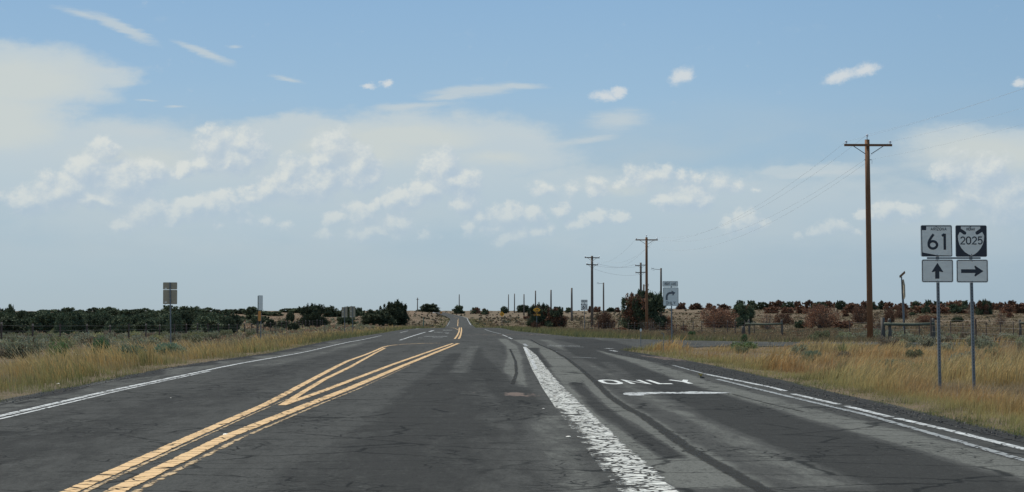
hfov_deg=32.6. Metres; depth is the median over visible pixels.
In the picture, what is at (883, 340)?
sagebrush
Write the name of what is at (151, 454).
yellow marking
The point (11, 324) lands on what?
juniper tree
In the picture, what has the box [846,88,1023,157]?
overhead wires
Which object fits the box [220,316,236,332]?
juniper tree
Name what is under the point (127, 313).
juniper tree
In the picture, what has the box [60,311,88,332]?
juniper tree
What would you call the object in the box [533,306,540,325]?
warning sign
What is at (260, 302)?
guide sign
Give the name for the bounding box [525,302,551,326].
juniper tree
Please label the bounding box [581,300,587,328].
route marker sign
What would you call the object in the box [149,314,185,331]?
juniper tree
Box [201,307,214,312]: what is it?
juniper tree
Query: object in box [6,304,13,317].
juniper tree
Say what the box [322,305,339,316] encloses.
juniper tree
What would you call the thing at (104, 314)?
juniper tree
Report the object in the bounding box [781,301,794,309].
juniper tree
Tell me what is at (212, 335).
sagebrush
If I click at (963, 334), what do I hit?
sagebrush
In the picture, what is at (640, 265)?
utility pole
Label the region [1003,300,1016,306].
dead juniper
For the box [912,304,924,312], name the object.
dead juniper
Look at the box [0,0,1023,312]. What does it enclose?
sky
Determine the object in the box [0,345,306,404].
gravel shoulder
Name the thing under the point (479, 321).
scrub cover
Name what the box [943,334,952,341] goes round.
sagebrush
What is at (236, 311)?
juniper tree
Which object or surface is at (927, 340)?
sagebrush
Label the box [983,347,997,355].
sagebrush
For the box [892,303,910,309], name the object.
dead juniper
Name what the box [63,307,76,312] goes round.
juniper tree
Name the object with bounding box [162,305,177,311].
juniper tree
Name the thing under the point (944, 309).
dead juniper
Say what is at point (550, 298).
utility pole
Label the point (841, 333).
sagebrush
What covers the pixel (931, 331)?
wire fence
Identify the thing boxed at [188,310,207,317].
juniper tree
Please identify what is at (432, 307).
juniper tree
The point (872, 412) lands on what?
edge marking
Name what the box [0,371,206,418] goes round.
edge marking
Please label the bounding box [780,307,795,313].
dead juniper
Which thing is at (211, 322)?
juniper tree
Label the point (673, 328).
dead juniper
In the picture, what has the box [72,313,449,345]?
field grass
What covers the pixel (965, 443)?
edge marking
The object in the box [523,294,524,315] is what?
utility pole
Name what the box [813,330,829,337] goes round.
sagebrush
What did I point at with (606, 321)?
dead juniper
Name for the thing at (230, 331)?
sagebrush
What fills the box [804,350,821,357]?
sagebrush
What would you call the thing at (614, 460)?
white lane marking
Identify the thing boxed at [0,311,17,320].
juniper tree
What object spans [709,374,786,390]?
edge marking
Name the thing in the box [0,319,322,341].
wire fence
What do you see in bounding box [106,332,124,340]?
sagebrush
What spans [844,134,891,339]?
utility pole
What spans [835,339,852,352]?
yucca tuft
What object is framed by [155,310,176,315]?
juniper tree
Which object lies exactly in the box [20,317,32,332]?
juniper tree
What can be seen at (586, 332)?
field grass
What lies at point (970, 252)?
route sign assembly
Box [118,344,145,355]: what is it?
sagebrush
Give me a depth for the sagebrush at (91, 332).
127.41 m
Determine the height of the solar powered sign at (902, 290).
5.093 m
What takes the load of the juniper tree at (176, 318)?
on the ground at (7, 393)
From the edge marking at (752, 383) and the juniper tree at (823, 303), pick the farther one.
the juniper tree at (823, 303)
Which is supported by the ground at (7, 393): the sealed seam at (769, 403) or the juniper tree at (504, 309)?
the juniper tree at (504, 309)
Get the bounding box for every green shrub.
[45,341,69,357]
[91,336,110,357]
[728,341,757,349]
[740,333,747,341]
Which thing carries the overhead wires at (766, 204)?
attached to the utility pole at (867, 145)
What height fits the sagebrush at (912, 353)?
0.462 m
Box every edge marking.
[0,336,377,415]
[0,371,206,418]
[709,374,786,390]
[717,379,1023,460]
[793,394,839,403]
[845,406,888,415]
[894,418,1023,448]
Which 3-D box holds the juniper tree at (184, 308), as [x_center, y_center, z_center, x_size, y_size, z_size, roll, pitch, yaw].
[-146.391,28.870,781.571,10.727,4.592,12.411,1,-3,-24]
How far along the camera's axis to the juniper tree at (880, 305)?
714.57 m
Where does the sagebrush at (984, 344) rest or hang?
on the ground at (7, 393)
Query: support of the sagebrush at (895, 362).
on the ground at (7, 393)
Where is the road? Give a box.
[0,312,1023,491]
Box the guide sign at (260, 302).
[257,295,262,339]
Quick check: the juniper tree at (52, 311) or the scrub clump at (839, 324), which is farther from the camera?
the juniper tree at (52, 311)
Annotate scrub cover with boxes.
[407,308,674,326]
[486,307,1023,336]
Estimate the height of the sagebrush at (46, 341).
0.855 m
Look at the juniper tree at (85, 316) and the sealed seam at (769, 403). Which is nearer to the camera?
the sealed seam at (769, 403)
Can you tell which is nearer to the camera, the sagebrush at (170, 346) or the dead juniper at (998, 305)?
the sagebrush at (170, 346)
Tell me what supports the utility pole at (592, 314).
on the ground at (7, 393)
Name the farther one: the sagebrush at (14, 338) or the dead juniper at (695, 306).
the dead juniper at (695, 306)
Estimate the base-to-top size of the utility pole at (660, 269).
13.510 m
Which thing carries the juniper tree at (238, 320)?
on the ground at (7, 393)
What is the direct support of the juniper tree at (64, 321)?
on the ground at (7, 393)
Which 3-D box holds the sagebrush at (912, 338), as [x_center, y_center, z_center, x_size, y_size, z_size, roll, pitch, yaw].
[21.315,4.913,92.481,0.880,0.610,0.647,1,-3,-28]
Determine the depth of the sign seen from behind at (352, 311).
149.50 m
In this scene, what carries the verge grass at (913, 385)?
on the ground at (7, 393)
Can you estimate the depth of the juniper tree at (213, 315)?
289.75 m
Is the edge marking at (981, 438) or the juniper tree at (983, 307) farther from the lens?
the juniper tree at (983, 307)
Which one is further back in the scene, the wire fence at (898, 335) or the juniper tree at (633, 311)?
the juniper tree at (633, 311)
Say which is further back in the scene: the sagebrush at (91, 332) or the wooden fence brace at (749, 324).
the wooden fence brace at (749, 324)
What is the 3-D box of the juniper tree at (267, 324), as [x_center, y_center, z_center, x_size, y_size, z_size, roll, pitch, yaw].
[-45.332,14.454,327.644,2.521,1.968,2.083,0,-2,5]
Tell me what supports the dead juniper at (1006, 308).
on the ground at (7, 393)
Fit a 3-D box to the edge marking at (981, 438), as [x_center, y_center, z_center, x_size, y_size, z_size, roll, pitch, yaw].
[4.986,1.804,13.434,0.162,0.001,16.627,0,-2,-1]
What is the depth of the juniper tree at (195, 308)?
730.73 m
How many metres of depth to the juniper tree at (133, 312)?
541.09 m
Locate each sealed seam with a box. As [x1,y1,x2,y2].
[509,349,517,383]
[532,340,775,491]
[733,394,803,411]
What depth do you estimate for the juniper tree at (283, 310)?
881.82 m
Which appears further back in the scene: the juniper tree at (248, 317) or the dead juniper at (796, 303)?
the dead juniper at (796, 303)
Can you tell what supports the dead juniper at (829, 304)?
on the ground at (7, 393)
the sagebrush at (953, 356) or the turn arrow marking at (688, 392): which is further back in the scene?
the sagebrush at (953, 356)
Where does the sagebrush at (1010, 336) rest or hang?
on the ground at (7, 393)
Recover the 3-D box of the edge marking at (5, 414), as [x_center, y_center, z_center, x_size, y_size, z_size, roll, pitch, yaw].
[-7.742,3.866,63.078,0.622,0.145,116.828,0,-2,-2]
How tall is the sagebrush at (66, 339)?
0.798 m
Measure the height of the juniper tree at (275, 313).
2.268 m
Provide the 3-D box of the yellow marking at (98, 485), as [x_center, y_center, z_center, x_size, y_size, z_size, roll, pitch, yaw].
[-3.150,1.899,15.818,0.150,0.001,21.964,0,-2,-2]
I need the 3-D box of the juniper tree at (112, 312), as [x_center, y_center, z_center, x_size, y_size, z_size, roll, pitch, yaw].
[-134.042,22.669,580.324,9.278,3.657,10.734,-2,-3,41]
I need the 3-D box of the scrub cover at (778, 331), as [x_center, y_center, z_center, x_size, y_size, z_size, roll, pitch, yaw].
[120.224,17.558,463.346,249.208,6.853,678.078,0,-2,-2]
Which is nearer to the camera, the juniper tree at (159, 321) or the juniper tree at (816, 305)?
the juniper tree at (159, 321)
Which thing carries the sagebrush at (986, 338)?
on the ground at (7, 393)
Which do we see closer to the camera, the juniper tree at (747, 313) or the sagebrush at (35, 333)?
the sagebrush at (35, 333)
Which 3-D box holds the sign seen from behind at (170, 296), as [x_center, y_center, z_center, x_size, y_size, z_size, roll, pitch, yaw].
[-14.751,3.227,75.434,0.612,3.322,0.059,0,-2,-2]
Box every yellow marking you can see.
[61,347,382,491]
[81,399,285,491]
[104,343,457,491]
[133,365,409,491]
[279,348,384,404]
[287,343,453,404]
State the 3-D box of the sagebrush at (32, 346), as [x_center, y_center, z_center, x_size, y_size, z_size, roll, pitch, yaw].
[-17.866,3.736,64.363,1.597,1.091,1.174,0,-2,12]
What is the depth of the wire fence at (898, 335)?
99.71 m
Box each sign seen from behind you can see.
[163,282,176,341]
[342,307,346,328]
[350,306,354,332]
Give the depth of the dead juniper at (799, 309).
565.17 m
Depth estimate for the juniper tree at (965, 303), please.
705.36 m
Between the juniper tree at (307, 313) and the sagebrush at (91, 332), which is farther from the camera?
the juniper tree at (307, 313)
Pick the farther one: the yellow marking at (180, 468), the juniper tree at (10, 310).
the juniper tree at (10, 310)
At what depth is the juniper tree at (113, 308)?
725.25 m
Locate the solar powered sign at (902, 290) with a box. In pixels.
[899,271,904,327]
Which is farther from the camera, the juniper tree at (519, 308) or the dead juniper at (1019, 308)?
the juniper tree at (519, 308)
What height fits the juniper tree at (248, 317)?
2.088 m
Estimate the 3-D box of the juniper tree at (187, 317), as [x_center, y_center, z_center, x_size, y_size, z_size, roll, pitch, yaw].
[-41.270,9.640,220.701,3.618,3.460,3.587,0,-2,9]
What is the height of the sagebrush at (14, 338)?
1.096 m
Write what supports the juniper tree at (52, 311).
on the ground at (7, 393)
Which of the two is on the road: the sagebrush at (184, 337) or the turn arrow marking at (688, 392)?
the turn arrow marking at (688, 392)
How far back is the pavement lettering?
33.86 m
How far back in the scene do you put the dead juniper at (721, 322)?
273.74 m
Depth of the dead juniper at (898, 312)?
377.33 m
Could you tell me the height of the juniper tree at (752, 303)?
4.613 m
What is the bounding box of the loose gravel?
[0,350,1023,440]
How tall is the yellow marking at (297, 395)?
0.048 m
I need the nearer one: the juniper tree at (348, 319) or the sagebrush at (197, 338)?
the sagebrush at (197, 338)
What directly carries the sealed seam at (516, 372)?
on the road
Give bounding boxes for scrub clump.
[794,320,806,327]
[833,321,851,328]
[951,317,964,321]
[1006,312,1013,317]
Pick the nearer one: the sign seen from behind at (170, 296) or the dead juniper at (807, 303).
the sign seen from behind at (170, 296)
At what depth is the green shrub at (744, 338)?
92.31 m
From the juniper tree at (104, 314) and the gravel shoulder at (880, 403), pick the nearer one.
the gravel shoulder at (880, 403)
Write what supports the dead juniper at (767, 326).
on the ground at (7, 393)
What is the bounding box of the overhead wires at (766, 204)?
[646,137,883,250]
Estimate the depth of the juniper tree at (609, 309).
948.06 m
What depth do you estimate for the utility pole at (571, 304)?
507.42 m
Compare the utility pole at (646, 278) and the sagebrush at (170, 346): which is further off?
the utility pole at (646, 278)
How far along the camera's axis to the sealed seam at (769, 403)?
25.09 m
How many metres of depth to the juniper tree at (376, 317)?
358.42 m
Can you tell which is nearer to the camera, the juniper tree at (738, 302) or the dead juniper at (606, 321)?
the dead juniper at (606, 321)
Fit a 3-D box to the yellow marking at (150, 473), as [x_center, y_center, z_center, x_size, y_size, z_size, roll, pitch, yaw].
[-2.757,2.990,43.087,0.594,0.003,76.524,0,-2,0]
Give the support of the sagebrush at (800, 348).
on the ground at (7, 393)
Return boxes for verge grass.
[0,325,408,400]
[621,334,1023,436]
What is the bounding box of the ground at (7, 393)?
[0,308,1023,432]
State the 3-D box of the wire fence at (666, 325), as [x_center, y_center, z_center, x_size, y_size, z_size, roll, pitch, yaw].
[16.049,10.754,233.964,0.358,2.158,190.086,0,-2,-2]
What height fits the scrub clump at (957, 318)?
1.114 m
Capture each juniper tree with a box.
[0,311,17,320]
[0,317,26,333]
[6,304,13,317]
[13,310,32,319]
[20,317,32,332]
[27,312,56,332]
[35,310,53,314]
[42,309,56,312]
[51,312,72,333]
[56,308,69,313]
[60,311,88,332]
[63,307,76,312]
[83,312,99,319]
[84,307,98,312]
[85,314,103,330]
[93,316,114,332]
[95,310,113,316]
[99,306,120,314]
[99,314,133,334]
[100,309,119,316]
[119,309,131,316]
[130,309,146,315]
[130,316,142,327]
[131,317,160,333]
[132,312,155,319]
[141,309,161,314]
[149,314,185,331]
[154,319,165,333]
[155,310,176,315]
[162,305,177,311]
[164,312,183,332]
[175,306,191,310]
[177,310,194,332]
[187,315,223,333]
[188,306,201,311]
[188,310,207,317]
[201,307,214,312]
[206,312,223,324]
[212,309,225,315]
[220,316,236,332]
[226,312,243,329]
[233,308,245,313]
[241,306,263,314]
[241,314,256,320]
[248,315,265,324]
[255,311,271,314]
[264,319,276,326]
[266,311,283,315]
[273,320,288,328]
[278,308,291,312]
[285,311,294,321]
[287,322,300,329]
[288,307,301,312]
[295,303,330,326]
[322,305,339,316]
[336,309,349,316]
[336,315,358,324]
[347,308,361,316]
[359,309,398,325]
[379,299,409,325]
[418,303,440,311]
[452,305,464,313]
[471,307,480,313]
[480,308,489,314]
[501,306,507,312]
[516,304,529,312]
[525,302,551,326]
[545,306,566,326]
[606,307,614,311]
[618,288,672,329]
[730,302,755,325]
[735,300,744,305]
[746,300,756,308]
[753,302,768,309]
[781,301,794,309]
[810,301,826,307]
[810,303,824,313]
[835,300,846,309]
[876,300,887,309]
[910,301,921,309]
[921,300,932,313]
[942,300,966,313]
[960,300,968,308]
[974,298,992,314]
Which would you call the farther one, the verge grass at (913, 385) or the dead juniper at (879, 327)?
the dead juniper at (879, 327)
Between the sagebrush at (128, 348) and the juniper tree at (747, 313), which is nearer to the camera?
the sagebrush at (128, 348)
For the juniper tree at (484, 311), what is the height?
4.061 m
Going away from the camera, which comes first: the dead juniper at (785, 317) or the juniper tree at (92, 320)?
the juniper tree at (92, 320)
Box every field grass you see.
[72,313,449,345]
[469,309,1023,342]
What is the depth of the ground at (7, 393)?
69.36 m
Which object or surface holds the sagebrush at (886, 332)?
on the ground at (7, 393)
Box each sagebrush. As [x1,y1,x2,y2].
[0,341,19,358]
[0,347,5,357]
[2,334,20,342]
[4,333,45,358]
[15,334,27,341]
[25,331,37,335]
[26,334,55,344]
[31,338,53,349]
[49,336,65,345]
[53,337,73,343]
[73,330,94,335]
[74,330,94,344]
[87,334,104,342]
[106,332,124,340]
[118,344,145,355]
[130,330,143,336]
[150,334,166,341]
[153,341,186,354]
[155,331,167,336]
[165,331,181,341]
[180,333,189,340]
[187,331,204,337]
[189,336,203,342]
[206,330,221,339]
[220,329,232,334]
[735,346,748,353]
[790,343,807,352]
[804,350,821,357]
[807,334,818,340]
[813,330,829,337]
[837,350,850,358]
[838,332,851,335]
[845,334,856,339]
[875,335,900,345]
[878,359,913,365]
[880,329,895,337]
[896,332,913,338]
[901,334,916,342]
[904,342,919,349]
[905,349,923,357]
[908,334,921,342]
[917,334,936,346]
[941,341,954,352]
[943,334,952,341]
[949,351,967,363]
[959,329,978,337]
[963,335,985,348]
[975,339,995,348]
[977,334,996,342]
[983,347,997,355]
[998,331,1009,337]
[1006,334,1017,339]
[1013,336,1023,343]
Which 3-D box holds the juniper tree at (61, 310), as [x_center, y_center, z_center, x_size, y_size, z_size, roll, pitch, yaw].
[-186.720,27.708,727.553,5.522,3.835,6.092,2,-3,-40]
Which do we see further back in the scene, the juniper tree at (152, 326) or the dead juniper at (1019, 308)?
the dead juniper at (1019, 308)
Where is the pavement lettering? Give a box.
[598,379,692,383]
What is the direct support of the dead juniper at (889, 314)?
on the ground at (7, 393)
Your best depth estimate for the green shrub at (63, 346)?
61.28 m
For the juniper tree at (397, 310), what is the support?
on the ground at (7, 393)
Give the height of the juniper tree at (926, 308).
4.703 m
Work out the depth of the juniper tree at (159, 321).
209.01 m
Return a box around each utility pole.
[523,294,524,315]
[550,290,551,307]
[571,288,572,320]
[585,256,599,325]
[598,282,603,315]
[635,263,644,289]
[636,235,657,329]
[651,268,661,315]
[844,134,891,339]
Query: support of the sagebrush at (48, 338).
on the ground at (7, 393)
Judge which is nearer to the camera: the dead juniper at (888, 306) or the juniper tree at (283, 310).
the dead juniper at (888, 306)
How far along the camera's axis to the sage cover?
221.06 m
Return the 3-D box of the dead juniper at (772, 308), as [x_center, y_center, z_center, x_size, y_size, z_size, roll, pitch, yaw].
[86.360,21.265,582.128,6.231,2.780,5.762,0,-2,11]
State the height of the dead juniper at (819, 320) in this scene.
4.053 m
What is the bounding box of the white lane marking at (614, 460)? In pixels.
[525,349,677,491]
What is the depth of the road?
19.62 m
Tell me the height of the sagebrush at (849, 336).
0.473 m
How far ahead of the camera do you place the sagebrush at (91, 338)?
102.07 m
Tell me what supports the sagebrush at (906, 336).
on the ground at (7, 393)
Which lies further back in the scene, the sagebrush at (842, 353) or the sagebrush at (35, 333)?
the sagebrush at (35, 333)
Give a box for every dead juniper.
[531,321,540,328]
[593,307,600,311]
[594,311,616,328]
[639,318,661,330]
[664,323,680,336]
[675,302,686,309]
[688,303,703,309]
[700,306,739,328]
[705,303,715,309]
[717,303,731,309]
[759,312,777,329]
[763,306,779,313]
[767,300,784,309]
[772,312,794,324]
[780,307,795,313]
[794,301,803,308]
[794,306,809,313]
[802,304,842,328]
[804,300,812,308]
[824,300,834,307]
[841,303,860,313]
[851,304,875,323]
[857,300,866,309]
[873,313,883,329]
[882,301,894,309]
[882,307,895,322]
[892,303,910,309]
[893,306,909,318]
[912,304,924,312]
[916,315,931,322]
[929,303,949,313]
[993,302,1003,309]
[994,310,1009,324]
[999,303,1013,312]
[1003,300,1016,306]
[1013,303,1023,313]
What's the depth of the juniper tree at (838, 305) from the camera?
710.54 m
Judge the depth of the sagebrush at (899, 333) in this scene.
107.42 m
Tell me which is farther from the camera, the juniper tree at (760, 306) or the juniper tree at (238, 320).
the juniper tree at (760, 306)
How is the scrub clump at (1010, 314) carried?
on the ground at (7, 393)
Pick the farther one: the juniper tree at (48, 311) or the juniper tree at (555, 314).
the juniper tree at (555, 314)
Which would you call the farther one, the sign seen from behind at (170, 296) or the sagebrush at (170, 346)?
the sign seen from behind at (170, 296)
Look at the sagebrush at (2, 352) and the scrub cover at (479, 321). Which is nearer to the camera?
the sagebrush at (2, 352)
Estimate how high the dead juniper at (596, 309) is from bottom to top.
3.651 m
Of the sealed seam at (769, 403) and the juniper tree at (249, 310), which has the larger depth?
the juniper tree at (249, 310)
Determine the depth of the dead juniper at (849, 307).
570.33 m
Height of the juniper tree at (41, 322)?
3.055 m
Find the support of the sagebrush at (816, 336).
on the ground at (7, 393)
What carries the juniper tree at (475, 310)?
on the ground at (7, 393)
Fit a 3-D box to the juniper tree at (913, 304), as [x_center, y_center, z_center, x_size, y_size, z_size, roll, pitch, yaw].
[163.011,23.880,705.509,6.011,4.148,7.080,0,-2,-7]
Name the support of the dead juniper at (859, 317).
on the ground at (7, 393)
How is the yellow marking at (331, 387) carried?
on the road
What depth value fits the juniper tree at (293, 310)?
878.22 m
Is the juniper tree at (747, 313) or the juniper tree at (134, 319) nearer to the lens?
the juniper tree at (134, 319)
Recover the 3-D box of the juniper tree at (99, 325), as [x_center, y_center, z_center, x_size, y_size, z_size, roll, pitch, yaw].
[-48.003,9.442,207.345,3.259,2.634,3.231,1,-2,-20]
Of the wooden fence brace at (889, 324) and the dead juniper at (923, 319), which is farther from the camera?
the dead juniper at (923, 319)
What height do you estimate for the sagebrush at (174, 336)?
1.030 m
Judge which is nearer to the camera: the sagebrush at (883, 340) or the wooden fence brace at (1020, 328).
the sagebrush at (883, 340)
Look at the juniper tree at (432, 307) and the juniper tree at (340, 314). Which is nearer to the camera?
the juniper tree at (340, 314)
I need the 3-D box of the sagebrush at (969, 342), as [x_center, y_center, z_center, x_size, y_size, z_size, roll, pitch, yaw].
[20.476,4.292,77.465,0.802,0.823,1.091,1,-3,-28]
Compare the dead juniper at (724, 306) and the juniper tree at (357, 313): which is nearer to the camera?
the juniper tree at (357, 313)
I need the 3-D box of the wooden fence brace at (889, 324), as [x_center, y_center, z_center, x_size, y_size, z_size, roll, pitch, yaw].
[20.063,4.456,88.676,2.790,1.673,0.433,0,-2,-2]
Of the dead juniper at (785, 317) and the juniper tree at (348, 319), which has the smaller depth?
the dead juniper at (785, 317)
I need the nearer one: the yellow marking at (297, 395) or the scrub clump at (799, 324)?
the yellow marking at (297, 395)
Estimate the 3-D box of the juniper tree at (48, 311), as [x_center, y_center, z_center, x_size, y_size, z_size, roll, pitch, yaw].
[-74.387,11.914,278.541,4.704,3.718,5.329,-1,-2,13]
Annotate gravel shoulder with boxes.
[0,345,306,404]
[626,351,1022,441]
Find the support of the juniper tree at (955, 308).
on the ground at (7, 393)
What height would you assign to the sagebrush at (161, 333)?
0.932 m
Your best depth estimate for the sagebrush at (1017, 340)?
81.36 m
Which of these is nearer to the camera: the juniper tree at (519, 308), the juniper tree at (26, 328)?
the juniper tree at (26, 328)
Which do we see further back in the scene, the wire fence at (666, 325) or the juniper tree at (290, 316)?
the juniper tree at (290, 316)
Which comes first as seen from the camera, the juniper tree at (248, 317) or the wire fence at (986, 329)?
the wire fence at (986, 329)
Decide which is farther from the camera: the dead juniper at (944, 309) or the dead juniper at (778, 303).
the dead juniper at (778, 303)
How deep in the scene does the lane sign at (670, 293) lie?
85.29 m
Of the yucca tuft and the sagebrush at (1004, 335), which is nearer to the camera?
the yucca tuft
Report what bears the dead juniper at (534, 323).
on the ground at (7, 393)
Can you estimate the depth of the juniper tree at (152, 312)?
490.06 m
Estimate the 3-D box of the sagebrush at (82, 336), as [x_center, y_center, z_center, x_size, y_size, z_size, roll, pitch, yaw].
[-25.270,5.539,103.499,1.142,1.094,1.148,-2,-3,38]
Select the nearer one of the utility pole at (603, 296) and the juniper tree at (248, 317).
the juniper tree at (248, 317)
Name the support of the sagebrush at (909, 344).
on the ground at (7, 393)
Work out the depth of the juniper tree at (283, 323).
285.21 m
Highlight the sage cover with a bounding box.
[11,317,391,351]
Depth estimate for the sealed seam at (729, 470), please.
17.26 m
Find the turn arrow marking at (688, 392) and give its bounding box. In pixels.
[623,391,725,394]
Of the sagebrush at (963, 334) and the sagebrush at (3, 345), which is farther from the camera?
the sagebrush at (963, 334)
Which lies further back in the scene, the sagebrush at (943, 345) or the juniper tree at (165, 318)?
the juniper tree at (165, 318)
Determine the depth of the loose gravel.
27.58 m
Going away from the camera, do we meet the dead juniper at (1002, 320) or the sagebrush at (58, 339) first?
the sagebrush at (58, 339)
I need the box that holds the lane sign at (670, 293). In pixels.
[663,281,677,342]
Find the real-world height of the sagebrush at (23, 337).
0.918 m
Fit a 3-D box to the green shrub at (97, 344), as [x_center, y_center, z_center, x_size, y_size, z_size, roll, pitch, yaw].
[-13.049,3.331,55.471,0.713,1.001,0.704,0,-2,7]
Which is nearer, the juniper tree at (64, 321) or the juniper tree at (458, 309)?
the juniper tree at (64, 321)
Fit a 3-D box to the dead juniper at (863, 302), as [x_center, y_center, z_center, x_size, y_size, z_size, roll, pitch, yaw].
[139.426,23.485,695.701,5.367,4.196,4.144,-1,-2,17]
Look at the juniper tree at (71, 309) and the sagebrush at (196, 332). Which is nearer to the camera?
the sagebrush at (196, 332)
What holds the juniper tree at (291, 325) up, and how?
on the ground at (7, 393)
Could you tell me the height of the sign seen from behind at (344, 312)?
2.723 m
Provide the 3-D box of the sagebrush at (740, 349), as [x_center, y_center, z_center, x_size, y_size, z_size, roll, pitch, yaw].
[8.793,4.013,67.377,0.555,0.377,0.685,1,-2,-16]
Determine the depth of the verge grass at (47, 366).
47.83 m
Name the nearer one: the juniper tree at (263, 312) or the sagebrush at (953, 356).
the sagebrush at (953, 356)
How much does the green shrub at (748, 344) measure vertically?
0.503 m
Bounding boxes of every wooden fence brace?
[742,320,782,334]
[881,317,935,343]
[1019,319,1023,336]
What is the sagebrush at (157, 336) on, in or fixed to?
on the ground at (7, 393)
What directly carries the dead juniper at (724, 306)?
on the ground at (7, 393)
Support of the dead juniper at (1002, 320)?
on the ground at (7, 393)
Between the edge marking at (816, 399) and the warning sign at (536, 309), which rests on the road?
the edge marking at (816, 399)
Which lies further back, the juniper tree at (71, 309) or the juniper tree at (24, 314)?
the juniper tree at (71, 309)
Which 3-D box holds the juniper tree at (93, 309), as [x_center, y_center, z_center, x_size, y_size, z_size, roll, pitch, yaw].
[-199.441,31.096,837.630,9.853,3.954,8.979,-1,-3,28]
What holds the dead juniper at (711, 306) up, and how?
on the ground at (7, 393)
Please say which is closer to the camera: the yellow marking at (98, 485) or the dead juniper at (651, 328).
the yellow marking at (98, 485)
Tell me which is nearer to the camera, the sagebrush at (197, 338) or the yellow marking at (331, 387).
the yellow marking at (331, 387)
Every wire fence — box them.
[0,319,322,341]
[580,320,754,332]
[849,320,919,336]
[930,317,1022,342]
[950,321,1013,336]
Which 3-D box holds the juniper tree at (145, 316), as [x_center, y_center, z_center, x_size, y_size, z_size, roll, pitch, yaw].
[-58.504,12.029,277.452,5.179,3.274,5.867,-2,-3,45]
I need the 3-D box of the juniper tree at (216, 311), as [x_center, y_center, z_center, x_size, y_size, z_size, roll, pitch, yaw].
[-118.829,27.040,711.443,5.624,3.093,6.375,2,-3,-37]
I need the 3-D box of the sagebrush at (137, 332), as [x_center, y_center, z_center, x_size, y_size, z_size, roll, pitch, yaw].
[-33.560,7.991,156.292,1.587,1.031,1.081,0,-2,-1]
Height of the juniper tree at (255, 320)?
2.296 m
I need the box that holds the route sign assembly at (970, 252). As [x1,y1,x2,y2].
[920,225,987,391]
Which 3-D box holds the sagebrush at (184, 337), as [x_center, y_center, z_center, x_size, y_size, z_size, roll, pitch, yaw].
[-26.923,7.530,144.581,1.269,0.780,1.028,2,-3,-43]
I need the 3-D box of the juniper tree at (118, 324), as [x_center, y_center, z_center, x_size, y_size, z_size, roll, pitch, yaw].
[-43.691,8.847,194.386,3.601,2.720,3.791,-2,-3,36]
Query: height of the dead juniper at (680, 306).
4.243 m

